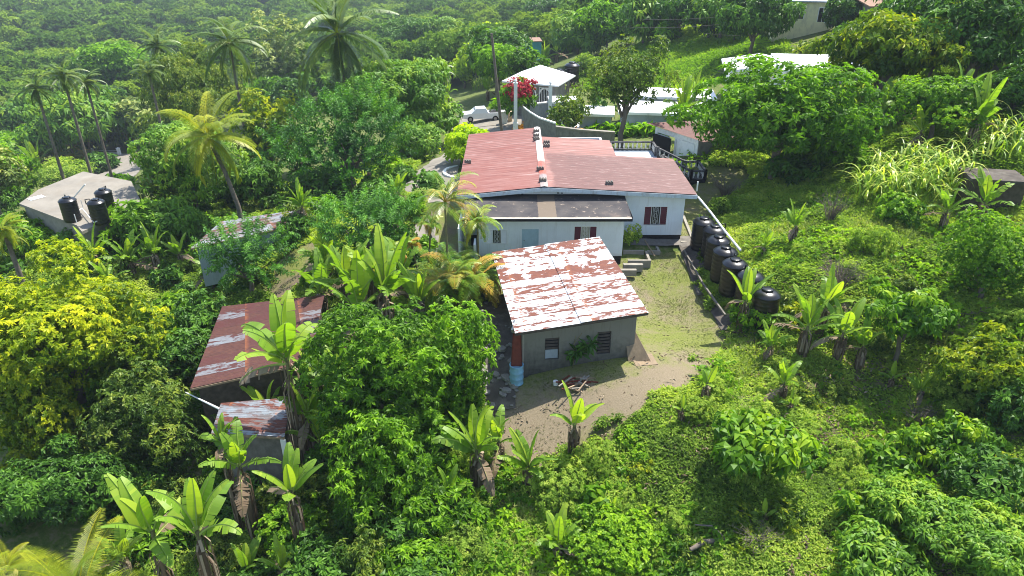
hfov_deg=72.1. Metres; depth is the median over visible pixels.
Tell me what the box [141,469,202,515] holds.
shrub
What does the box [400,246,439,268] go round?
shrub
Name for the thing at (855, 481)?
weed clump
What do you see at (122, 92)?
tree
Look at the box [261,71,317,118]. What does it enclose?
tree
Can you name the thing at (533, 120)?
wall
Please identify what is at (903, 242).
banana plant
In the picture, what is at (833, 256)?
weed clump
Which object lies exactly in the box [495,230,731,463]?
lawn grass
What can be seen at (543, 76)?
house
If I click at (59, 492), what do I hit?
tree
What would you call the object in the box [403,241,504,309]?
areca palm
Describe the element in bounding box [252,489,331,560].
shrub
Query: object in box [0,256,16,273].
shrub
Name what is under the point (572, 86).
picket fence
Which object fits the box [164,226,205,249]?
shrub
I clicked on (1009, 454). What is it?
weed clump
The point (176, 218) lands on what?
tree
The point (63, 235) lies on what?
bush
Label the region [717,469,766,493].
weed clump
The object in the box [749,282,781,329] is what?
water tank
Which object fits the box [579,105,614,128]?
building
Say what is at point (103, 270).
banana plant
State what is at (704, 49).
field grass
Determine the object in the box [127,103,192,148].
tree
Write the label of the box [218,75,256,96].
tree
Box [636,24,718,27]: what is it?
power line
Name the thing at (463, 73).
tree
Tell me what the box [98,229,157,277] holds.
banana plant
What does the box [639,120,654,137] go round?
bush
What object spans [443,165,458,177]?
planter kerb
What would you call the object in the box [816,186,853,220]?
dry shrub
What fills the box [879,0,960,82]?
tree
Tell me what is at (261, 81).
tree
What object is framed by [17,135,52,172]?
banana plant
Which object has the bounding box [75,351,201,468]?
tree
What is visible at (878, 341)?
weed clump
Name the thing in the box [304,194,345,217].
shrub
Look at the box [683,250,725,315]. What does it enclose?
stone edging
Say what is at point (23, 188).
tree
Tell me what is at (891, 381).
banana plant
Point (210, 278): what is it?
shed
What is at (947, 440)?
tree
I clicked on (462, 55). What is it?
tree
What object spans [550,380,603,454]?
banana plant
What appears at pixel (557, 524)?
banana plant
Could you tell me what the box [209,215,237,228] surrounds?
shrub
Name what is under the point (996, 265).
tree
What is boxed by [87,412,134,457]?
shrub
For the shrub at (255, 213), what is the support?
on the ground at (656, 340)
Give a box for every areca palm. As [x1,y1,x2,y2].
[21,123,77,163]
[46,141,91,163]
[372,237,411,274]
[401,215,442,275]
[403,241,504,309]
[405,171,483,273]
[457,204,502,259]
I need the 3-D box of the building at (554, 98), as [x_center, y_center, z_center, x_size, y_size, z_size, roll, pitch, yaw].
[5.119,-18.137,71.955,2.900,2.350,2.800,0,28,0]
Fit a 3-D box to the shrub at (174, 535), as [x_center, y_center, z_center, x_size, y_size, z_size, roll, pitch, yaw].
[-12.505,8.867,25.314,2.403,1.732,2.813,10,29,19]
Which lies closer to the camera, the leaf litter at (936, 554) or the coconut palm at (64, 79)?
the leaf litter at (936, 554)
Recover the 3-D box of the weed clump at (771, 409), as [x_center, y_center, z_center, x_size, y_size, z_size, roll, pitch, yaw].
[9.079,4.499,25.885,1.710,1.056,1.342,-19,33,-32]
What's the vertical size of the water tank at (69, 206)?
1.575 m
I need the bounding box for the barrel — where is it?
[509,362,523,385]
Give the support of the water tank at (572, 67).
on the ground at (656, 340)
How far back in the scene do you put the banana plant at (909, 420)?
26.32 m
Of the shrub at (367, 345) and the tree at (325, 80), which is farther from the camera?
the tree at (325, 80)
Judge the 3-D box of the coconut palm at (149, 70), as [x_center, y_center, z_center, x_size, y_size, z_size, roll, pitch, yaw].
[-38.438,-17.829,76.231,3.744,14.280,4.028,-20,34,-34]
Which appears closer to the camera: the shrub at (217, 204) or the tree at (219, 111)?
the shrub at (217, 204)
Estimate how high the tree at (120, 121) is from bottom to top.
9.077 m
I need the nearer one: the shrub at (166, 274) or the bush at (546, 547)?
the bush at (546, 547)
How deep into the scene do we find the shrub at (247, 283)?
37.96 m
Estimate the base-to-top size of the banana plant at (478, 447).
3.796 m
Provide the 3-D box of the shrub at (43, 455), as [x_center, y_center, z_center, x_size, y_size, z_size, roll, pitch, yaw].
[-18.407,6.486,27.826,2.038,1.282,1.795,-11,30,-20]
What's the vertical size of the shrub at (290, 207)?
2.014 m
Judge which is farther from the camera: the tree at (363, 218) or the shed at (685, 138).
the shed at (685, 138)
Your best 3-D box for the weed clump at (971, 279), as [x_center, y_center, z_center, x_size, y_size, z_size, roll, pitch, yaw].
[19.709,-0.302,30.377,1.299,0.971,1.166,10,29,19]
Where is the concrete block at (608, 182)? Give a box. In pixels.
[605,180,612,184]
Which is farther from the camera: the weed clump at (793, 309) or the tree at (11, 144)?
the tree at (11, 144)
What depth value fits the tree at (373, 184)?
46.02 m
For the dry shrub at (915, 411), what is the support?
on the ground at (656, 340)
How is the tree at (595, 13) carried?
on the ground at (656, 340)
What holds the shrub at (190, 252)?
on the ground at (656, 340)
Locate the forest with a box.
[0,0,662,108]
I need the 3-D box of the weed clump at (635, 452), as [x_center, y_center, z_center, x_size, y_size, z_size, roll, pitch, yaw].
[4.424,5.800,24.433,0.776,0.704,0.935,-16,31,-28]
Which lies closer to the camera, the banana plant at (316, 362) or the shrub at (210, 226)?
the banana plant at (316, 362)
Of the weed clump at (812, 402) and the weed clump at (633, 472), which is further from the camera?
the weed clump at (812, 402)
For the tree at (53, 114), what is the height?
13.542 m
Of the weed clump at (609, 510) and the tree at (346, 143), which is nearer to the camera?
the weed clump at (609, 510)
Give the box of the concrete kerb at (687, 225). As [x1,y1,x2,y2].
[680,215,691,242]
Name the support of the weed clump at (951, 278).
on the ground at (656, 340)
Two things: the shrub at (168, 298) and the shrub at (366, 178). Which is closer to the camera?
the shrub at (168, 298)
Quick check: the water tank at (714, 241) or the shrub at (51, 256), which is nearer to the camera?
the water tank at (714, 241)
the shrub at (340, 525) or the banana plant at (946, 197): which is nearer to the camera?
the shrub at (340, 525)
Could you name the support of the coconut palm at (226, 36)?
on the ground at (656, 340)
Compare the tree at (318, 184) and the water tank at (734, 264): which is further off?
the tree at (318, 184)
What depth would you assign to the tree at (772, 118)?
40.70 m
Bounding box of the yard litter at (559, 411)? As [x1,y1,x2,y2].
[494,375,687,453]
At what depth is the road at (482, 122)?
74.81 m
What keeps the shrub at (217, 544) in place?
on the ground at (656, 340)
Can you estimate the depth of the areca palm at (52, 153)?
118.42 m
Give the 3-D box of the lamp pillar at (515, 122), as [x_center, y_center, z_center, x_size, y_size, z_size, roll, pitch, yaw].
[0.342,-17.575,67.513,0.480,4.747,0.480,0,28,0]
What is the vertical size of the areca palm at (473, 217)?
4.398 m
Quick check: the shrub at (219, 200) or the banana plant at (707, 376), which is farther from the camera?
the shrub at (219, 200)
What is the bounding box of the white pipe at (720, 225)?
[697,196,740,250]
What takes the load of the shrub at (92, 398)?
on the ground at (656, 340)
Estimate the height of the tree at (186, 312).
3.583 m
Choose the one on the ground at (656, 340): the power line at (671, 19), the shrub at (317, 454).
the shrub at (317, 454)
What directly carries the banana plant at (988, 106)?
on the ground at (656, 340)
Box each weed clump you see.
[577,476,613,511]
[579,503,614,535]
[582,436,600,447]
[613,424,639,451]
[616,485,657,515]
[622,456,652,484]
[628,443,648,463]
[640,541,662,563]
[660,529,678,543]
[662,505,693,534]
[678,536,713,566]
[697,373,727,390]
[697,377,728,402]
[707,475,726,489]
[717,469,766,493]
[717,498,764,534]
[723,526,753,563]
[737,393,778,417]
[739,466,773,492]
[749,514,761,531]
[763,492,810,537]
[765,375,793,392]
[777,298,805,331]
[778,290,798,309]
[786,242,809,255]
[788,454,812,476]
[797,387,823,409]
[806,429,817,437]
[806,438,835,469]
[807,225,829,234]
[816,456,848,478]
[821,322,853,343]
[824,382,859,408]
[826,434,864,471]
[828,254,841,261]
[831,237,854,253]
[838,465,875,496]
[839,514,846,531]
[840,259,862,280]
[855,478,880,495]
[858,438,877,456]
[865,274,891,297]
[866,330,892,352]
[880,285,902,305]
[891,274,921,291]
[894,436,927,454]
[894,520,921,544]
[917,207,935,216]
[918,329,947,341]
[923,484,952,497]
[946,271,969,289]
[954,272,980,289]
[954,330,974,342]
[960,559,991,575]
[964,322,994,339]
[975,450,1023,482]
[984,305,1023,330]
[987,437,1014,453]
[994,210,1013,220]
[994,412,1008,430]
[1002,480,1020,505]
[1014,203,1023,211]
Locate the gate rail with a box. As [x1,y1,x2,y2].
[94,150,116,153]
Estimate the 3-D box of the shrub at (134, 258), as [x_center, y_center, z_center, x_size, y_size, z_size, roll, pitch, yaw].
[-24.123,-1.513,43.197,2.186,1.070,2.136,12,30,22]
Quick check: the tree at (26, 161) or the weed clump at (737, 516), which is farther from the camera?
the tree at (26, 161)
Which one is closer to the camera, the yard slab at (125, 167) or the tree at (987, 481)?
the tree at (987, 481)
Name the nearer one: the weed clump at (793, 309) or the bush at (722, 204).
the weed clump at (793, 309)
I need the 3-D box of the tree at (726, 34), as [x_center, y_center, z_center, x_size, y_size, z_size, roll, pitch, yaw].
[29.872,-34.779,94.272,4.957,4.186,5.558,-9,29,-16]
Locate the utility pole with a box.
[490,33,502,130]
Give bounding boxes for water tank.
[58,194,82,222]
[84,197,109,224]
[94,186,115,207]
[565,61,580,86]
[690,215,716,251]
[700,223,726,258]
[703,233,730,270]
[710,242,737,283]
[718,253,748,297]
[734,265,764,306]
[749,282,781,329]
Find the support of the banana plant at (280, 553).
on the ground at (656, 340)
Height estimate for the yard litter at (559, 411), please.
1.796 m
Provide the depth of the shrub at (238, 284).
38.28 m
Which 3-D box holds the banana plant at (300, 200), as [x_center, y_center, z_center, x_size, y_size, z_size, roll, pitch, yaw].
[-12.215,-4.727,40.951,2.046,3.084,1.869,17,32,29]
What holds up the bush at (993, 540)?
on the ground at (656, 340)
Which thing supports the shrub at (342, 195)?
on the ground at (656, 340)
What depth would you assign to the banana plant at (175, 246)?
43.13 m
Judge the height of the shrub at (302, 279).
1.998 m
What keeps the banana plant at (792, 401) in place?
on the ground at (656, 340)
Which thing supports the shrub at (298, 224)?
on the ground at (656, 340)
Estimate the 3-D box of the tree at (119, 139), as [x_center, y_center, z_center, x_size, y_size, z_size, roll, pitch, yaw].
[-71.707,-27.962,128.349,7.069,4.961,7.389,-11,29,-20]
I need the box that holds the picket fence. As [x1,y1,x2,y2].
[566,82,582,92]
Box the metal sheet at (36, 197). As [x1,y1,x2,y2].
[27,195,44,200]
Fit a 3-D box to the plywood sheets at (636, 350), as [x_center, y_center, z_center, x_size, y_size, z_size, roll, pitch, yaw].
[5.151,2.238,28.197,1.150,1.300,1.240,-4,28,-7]
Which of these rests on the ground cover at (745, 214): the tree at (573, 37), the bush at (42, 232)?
the bush at (42, 232)
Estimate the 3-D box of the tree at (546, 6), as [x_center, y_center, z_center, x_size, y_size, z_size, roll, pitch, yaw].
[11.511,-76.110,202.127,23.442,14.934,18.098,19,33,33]
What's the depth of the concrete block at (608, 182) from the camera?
37.88 m
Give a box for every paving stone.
[493,371,499,376]
[498,345,506,351]
[499,391,506,396]
[500,374,508,381]
[501,387,511,392]
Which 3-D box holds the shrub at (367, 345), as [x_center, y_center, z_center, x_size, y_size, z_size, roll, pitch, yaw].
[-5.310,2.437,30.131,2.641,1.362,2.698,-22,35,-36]
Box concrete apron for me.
[630,236,690,246]
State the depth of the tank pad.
35.75 m
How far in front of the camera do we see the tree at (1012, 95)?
39.40 m
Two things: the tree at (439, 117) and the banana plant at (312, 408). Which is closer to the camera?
the banana plant at (312, 408)
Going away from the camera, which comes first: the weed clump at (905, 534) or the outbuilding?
the weed clump at (905, 534)
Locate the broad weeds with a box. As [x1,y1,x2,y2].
[458,109,1023,575]
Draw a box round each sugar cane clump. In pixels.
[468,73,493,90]
[841,136,989,207]
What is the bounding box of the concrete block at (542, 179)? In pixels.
[539,177,546,181]
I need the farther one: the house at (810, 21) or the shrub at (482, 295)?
the house at (810, 21)
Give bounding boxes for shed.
[190,295,324,443]
[191,210,294,285]
[211,398,294,483]
[648,120,740,157]
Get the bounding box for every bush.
[4,217,54,250]
[24,156,98,187]
[47,227,78,256]
[82,151,121,173]
[105,172,135,185]
[177,392,204,425]
[373,533,462,575]
[436,517,491,568]
[488,75,538,116]
[503,76,538,101]
[512,451,593,518]
[543,523,578,552]
[560,502,660,575]
[570,433,619,477]
[584,120,610,129]
[602,121,618,134]
[608,122,627,135]
[616,121,640,137]
[623,223,642,245]
[631,122,647,136]
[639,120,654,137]
[677,394,719,423]
[690,103,713,114]
[707,195,735,214]
[727,299,776,333]
[762,150,826,186]
[842,146,884,172]
[845,223,904,257]
[857,430,930,481]
[874,190,927,228]
[922,369,994,417]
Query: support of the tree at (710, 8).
on the ground at (656, 340)
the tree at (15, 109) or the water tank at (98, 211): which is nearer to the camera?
the water tank at (98, 211)
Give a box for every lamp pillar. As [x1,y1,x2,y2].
[513,79,517,129]
[547,82,552,116]
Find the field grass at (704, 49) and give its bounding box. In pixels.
[574,24,792,89]
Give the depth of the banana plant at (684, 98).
54.30 m
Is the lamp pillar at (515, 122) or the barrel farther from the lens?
the lamp pillar at (515, 122)
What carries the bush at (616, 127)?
on the ground at (656, 340)
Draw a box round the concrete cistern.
[954,167,1023,211]
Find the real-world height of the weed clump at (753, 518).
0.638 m
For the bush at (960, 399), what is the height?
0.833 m
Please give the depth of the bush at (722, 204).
42.20 m
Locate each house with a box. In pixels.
[456,127,707,263]
[502,65,574,115]
[525,37,541,64]
[721,53,775,96]
[768,0,840,42]
[771,53,858,93]
[853,0,882,18]
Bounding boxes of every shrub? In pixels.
[0,254,9,261]
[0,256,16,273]
[0,258,33,273]
[0,269,37,291]
[8,408,83,450]
[15,244,45,261]
[24,449,65,469]
[25,248,52,264]
[45,428,105,455]
[46,240,85,265]
[60,253,97,275]
[66,366,96,397]
[71,400,102,431]
[77,502,123,538]
[82,541,135,575]
[83,242,123,268]
[83,447,141,513]
[85,380,117,411]
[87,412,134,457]
[93,256,134,285]
[102,254,137,268]
[109,517,146,547]
[115,233,141,255]
[122,392,171,418]
[125,454,175,500]
[127,428,172,467]
[128,507,195,572]
[131,240,168,261]
[136,295,164,313]
[139,546,190,575]
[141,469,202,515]
[147,259,183,290]
[152,288,198,314]
[156,314,196,332]
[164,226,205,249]
[168,374,192,398]
[170,258,198,271]
[170,280,197,294]
[178,528,231,568]
[184,240,199,263]
[190,494,238,537]
[194,561,226,575]
[195,200,212,213]
[197,216,214,238]
[199,193,229,206]
[202,455,238,489]
[207,208,231,217]
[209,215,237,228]
[211,200,227,210]
[216,536,270,575]
[220,265,252,296]
[227,470,268,508]
[230,198,252,209]
[234,562,278,575]
[235,195,269,213]
[238,214,277,237]
[239,260,279,290]
[241,464,320,530]
[248,210,267,216]
[249,243,273,260]
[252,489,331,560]
[255,188,284,210]
[259,208,278,215]
[276,197,288,208]
[276,212,315,239]
[278,536,352,575]
[281,203,321,224]
[282,567,296,575]
[284,524,336,566]
[295,463,347,510]
[298,258,332,287]
[302,430,361,475]
[303,364,328,400]
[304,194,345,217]
[312,265,350,300]
[316,340,334,360]
[321,310,352,338]
[325,297,344,312]
[330,220,353,238]
[331,494,380,546]
[332,523,395,575]
[334,331,364,356]
[336,192,344,200]
[348,184,358,195]
[350,203,379,217]
[352,346,413,386]
[361,175,375,181]
[363,328,413,357]
[371,220,417,236]
[372,155,403,176]
[373,194,399,210]
[373,505,433,552]
[376,169,405,185]
[380,551,455,575]
[383,188,409,198]
[384,232,414,246]
[388,164,417,182]
[390,204,407,220]
[390,295,440,320]
[392,162,413,174]
[396,199,427,218]
[399,452,467,484]
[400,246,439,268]
[406,191,426,202]
[407,311,429,338]
[411,168,444,194]
[416,234,438,249]
[417,400,453,449]
[423,291,456,314]
[426,472,490,537]
[427,383,490,431]
[440,432,497,482]
[441,276,487,307]
[454,316,493,347]
[709,169,749,195]
[732,510,783,552]
[815,253,871,288]
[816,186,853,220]
[900,398,942,426]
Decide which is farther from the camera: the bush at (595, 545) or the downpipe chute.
the downpipe chute
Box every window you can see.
[486,229,507,243]
[539,87,548,101]
[545,338,558,358]
[573,226,596,239]
[596,331,610,352]
[643,206,667,224]
[817,7,827,21]
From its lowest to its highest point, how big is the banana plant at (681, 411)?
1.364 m
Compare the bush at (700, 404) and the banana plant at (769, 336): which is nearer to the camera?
the bush at (700, 404)
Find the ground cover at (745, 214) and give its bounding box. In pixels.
[1,60,1023,575]
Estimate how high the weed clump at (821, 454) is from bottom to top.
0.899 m
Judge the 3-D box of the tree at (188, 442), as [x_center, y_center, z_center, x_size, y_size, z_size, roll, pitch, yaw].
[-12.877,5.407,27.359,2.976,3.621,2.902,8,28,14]
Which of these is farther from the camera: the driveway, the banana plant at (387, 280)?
the driveway
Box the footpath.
[415,219,441,258]
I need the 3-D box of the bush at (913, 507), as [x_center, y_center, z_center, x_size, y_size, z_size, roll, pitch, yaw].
[12.372,6.865,20.874,3.893,2.051,3.539,8,29,16]
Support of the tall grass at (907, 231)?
on the ground at (656, 340)
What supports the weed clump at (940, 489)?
on the ground at (656, 340)
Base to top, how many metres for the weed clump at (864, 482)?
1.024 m
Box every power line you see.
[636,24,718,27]
[647,17,712,19]
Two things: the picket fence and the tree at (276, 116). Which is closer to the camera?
the tree at (276, 116)
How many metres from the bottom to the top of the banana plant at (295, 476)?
4.172 m
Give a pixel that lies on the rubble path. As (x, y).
(500, 317)
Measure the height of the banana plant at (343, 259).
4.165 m
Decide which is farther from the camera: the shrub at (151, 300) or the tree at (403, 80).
the tree at (403, 80)
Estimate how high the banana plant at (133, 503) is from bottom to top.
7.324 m
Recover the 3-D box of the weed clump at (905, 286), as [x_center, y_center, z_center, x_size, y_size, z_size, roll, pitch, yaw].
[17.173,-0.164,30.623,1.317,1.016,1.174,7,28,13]
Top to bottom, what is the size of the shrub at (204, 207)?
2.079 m
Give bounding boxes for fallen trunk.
[689,524,736,554]
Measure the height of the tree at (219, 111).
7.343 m
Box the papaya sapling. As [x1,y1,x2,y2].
[564,333,603,367]
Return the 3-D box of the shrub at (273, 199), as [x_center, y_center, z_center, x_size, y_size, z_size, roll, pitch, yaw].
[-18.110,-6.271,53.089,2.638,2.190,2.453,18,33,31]
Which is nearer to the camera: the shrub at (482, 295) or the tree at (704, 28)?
the shrub at (482, 295)
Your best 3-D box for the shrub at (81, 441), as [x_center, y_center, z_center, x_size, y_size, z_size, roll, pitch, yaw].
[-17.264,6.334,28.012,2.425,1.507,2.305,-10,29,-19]
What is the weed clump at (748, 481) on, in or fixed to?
on the ground at (656, 340)
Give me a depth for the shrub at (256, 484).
25.68 m
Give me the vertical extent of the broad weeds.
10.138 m
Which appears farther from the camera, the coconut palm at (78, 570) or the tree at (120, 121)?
the tree at (120, 121)
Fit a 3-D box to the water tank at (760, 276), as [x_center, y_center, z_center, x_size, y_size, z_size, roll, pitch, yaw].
[10.832,0.004,32.183,1.192,1.832,1.192,19,33,32]
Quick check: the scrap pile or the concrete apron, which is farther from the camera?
the concrete apron
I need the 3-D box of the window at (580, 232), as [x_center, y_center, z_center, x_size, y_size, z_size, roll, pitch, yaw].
[3.781,-2.831,36.322,1.195,0.821,0.090,0,28,0]
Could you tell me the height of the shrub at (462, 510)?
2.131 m
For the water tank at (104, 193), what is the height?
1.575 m
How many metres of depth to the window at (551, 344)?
27.89 m
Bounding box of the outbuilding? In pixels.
[492,237,648,377]
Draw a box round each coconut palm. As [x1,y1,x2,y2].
[0,213,32,296]
[0,507,156,575]
[0,542,48,575]
[12,69,64,179]
[38,54,91,172]
[62,63,113,177]
[127,53,168,152]
[135,24,181,124]
[156,90,260,217]
[187,16,269,162]
[282,0,399,158]
[429,53,455,105]
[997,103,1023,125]
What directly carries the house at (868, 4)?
on the ground at (656, 340)
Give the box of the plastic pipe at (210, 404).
[185,392,218,409]
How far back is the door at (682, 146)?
49.44 m
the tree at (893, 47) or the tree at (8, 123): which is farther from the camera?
the tree at (8, 123)
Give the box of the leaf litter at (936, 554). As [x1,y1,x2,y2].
[601,199,1023,575]
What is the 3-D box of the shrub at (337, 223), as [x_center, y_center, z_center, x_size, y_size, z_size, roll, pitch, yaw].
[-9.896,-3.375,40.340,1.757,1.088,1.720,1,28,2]
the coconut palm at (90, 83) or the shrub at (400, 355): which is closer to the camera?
the shrub at (400, 355)
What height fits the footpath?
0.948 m
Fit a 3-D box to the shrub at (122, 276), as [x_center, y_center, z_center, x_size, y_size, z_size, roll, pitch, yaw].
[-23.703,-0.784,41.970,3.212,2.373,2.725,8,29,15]
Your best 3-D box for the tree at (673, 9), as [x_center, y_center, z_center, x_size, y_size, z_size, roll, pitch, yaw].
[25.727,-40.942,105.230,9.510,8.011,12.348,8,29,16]
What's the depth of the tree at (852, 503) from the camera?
21.44 m
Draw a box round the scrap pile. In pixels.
[556,375,597,392]
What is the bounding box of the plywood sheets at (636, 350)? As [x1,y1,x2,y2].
[626,332,657,365]
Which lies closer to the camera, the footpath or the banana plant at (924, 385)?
the banana plant at (924, 385)
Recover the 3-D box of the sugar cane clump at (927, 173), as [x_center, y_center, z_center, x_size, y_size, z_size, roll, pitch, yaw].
[20.845,-6.112,37.233,7.851,3.714,6.138,0,28,0]
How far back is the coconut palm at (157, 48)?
87.54 m
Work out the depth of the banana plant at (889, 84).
44.24 m
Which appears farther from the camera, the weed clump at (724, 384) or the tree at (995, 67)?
the tree at (995, 67)
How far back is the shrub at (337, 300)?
34.08 m
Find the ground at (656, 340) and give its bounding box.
[0,0,1023,575]
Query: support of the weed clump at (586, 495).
on the ground at (656, 340)
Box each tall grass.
[507,85,1023,575]
[934,101,1023,165]
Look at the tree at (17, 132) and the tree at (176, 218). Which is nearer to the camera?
the tree at (176, 218)
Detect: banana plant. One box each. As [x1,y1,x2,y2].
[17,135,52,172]
[73,222,111,267]
[84,260,129,280]
[93,514,142,575]
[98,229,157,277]
[100,473,176,575]
[126,222,167,268]
[145,469,242,575]
[159,232,194,262]
[189,249,215,288]
[197,416,280,539]
[198,413,244,529]
[226,530,260,575]
[234,290,317,465]
[239,380,280,399]
[252,442,323,542]
[254,535,299,573]
[277,383,323,462]
[282,177,311,221]
[284,338,334,390]
[285,400,351,462]
[291,247,350,317]
[297,217,345,290]
[301,345,352,397]
[308,248,381,347]
[309,238,368,308]
[330,242,400,304]
[347,223,415,323]
[354,146,382,178]
[374,140,397,169]
[374,233,424,298]
[383,171,416,197]
[397,262,439,322]
[429,464,472,507]
[431,403,501,496]
[443,77,456,102]
[481,76,494,100]
[487,404,523,478]
[497,427,557,492]
[534,502,585,563]
[541,41,558,64]
[545,38,567,62]
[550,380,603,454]
[604,496,617,504]
[662,75,698,120]
[672,395,695,421]
[685,71,705,113]
[701,365,717,400]
[724,266,775,332]
[749,498,776,520]
[752,226,777,255]
[757,319,790,361]
[763,357,802,401]
[770,283,853,357]
[777,386,801,408]
[780,198,811,242]
[795,264,857,335]
[809,297,872,361]
[842,70,863,96]
[845,316,884,370]
[847,78,876,103]
[860,107,885,136]
[865,78,897,130]
[877,361,904,387]
[885,80,923,124]
[898,236,909,249]
[904,103,939,154]
[905,414,917,426]
[906,370,936,404]
[921,185,974,228]
[944,59,995,113]
[952,166,1014,221]
[962,72,1007,153]
[972,325,990,337]
[993,50,1022,86]
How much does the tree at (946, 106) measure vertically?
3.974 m
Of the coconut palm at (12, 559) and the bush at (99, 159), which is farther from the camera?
the bush at (99, 159)
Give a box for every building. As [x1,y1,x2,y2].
[19,172,139,250]
[552,96,575,123]
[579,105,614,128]
[618,100,697,124]
[636,87,716,102]
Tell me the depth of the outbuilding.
28.43 m
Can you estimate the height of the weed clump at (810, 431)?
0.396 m
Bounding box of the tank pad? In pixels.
[679,245,784,329]
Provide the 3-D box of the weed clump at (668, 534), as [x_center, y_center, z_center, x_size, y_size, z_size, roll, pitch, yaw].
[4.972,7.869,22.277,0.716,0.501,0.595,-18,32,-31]
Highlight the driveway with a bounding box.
[405,161,459,202]
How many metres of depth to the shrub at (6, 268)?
43.80 m
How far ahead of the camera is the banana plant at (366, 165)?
52.09 m
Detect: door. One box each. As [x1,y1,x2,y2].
[522,229,538,247]
[675,139,694,155]
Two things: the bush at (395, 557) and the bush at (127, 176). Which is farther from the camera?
the bush at (127, 176)
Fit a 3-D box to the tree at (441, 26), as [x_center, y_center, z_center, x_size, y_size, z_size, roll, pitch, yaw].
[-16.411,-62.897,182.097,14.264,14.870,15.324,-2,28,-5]
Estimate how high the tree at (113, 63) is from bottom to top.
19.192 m
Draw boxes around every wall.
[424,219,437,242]
[522,101,547,123]
[523,107,555,136]
[555,125,614,143]
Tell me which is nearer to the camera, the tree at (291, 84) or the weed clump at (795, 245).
the weed clump at (795, 245)
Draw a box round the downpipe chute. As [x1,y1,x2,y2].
[511,333,521,365]
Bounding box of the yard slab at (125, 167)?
[93,151,139,175]
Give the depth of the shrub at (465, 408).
26.48 m
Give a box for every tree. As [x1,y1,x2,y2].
[0,90,57,128]
[0,93,17,109]
[0,107,25,131]
[0,130,34,164]
[0,136,18,149]
[0,142,41,194]
[0,144,32,216]
[0,152,31,190]
[0,187,23,214]
[0,210,39,257]
[0,234,173,415]
[0,339,89,469]
[0,433,159,527]
[0,457,57,536]
[1,177,33,214]
[7,124,67,163]
[17,91,115,164]
[24,84,129,154]
[51,281,194,403]
[63,38,150,87]
[66,131,114,152]
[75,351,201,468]
[90,81,128,100]
[94,197,170,249]
[103,105,146,147]
[105,131,139,147]
[106,94,139,144]
[112,96,155,145]
[126,117,249,207]
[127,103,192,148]
[130,36,257,123]
[131,394,216,471]
[134,160,207,205]
[136,194,213,248]
[143,325,210,390]
[166,288,229,352]
[190,211,303,292]
[192,100,232,118]
[199,177,233,204]
[216,156,285,202]
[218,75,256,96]
[224,87,315,168]
[231,76,288,127]
[245,8,308,78]
[246,115,345,182]
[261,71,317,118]
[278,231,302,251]
[282,72,418,189]
[283,166,353,204]
[288,296,451,461]
[308,184,412,262]
[317,55,451,147]
[319,63,356,86]
[320,409,438,546]
[353,173,393,201]
[367,178,423,241]
[375,404,458,479]
[376,17,434,42]
[380,39,412,57]
[380,92,463,134]
[383,118,445,161]
[389,478,452,540]
[399,295,500,421]
[421,14,465,41]
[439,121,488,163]
[448,57,474,88]
[456,43,479,87]
[464,24,532,92]
[465,26,519,84]
[471,42,519,90]
[499,46,550,76]
[523,0,561,12]
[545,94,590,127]
[549,10,609,61]
[564,33,681,147]
[571,52,603,76]
[572,0,635,50]
[591,86,617,120]
[616,0,674,43]
[652,17,683,42]
[653,0,699,37]
[661,53,896,180]
[682,5,718,37]
[685,0,738,37]
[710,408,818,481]
[714,0,806,53]
[715,22,745,39]
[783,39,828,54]
[784,113,867,165]
[806,8,976,101]
[821,0,862,29]
[829,487,892,536]
[833,21,848,31]
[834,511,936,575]
[859,0,954,30]
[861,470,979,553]
[863,283,960,362]
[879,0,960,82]
[885,74,996,139]
[899,409,1006,470]
[914,0,1023,88]
[920,0,961,86]
[925,320,1023,406]
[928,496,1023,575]
[935,442,1023,524]
[936,205,1023,299]
[945,3,1023,78]
[963,0,1022,70]
[972,377,1023,434]
[983,49,1023,123]
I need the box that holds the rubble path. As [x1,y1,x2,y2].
[477,294,514,410]
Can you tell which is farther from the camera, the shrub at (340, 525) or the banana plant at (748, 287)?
the banana plant at (748, 287)
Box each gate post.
[115,147,120,154]
[501,110,506,123]
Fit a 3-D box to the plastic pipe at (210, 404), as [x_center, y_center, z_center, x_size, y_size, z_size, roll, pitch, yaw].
[-11.794,4.326,26.860,1.767,0.319,0.089,12,30,22]
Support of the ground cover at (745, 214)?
on the ground at (656, 340)
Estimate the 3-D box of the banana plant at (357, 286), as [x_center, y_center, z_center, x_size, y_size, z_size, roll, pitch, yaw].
[-6.663,0.472,30.727,3.204,4.780,3.031,-22,34,-35]
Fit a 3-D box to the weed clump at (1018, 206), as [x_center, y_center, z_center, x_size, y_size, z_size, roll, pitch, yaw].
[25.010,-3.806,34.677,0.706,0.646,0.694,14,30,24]
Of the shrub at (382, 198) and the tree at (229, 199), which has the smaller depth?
the shrub at (382, 198)
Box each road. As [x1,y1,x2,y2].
[428,124,512,166]
[444,115,521,129]
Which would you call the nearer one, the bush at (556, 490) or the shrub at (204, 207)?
the bush at (556, 490)
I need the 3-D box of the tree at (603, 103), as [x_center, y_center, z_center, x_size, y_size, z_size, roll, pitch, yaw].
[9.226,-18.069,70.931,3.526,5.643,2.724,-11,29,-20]
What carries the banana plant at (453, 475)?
on the ground at (656, 340)
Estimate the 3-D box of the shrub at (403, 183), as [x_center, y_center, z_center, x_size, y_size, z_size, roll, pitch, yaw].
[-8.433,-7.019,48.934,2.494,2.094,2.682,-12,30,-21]
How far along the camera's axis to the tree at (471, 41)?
103.96 m

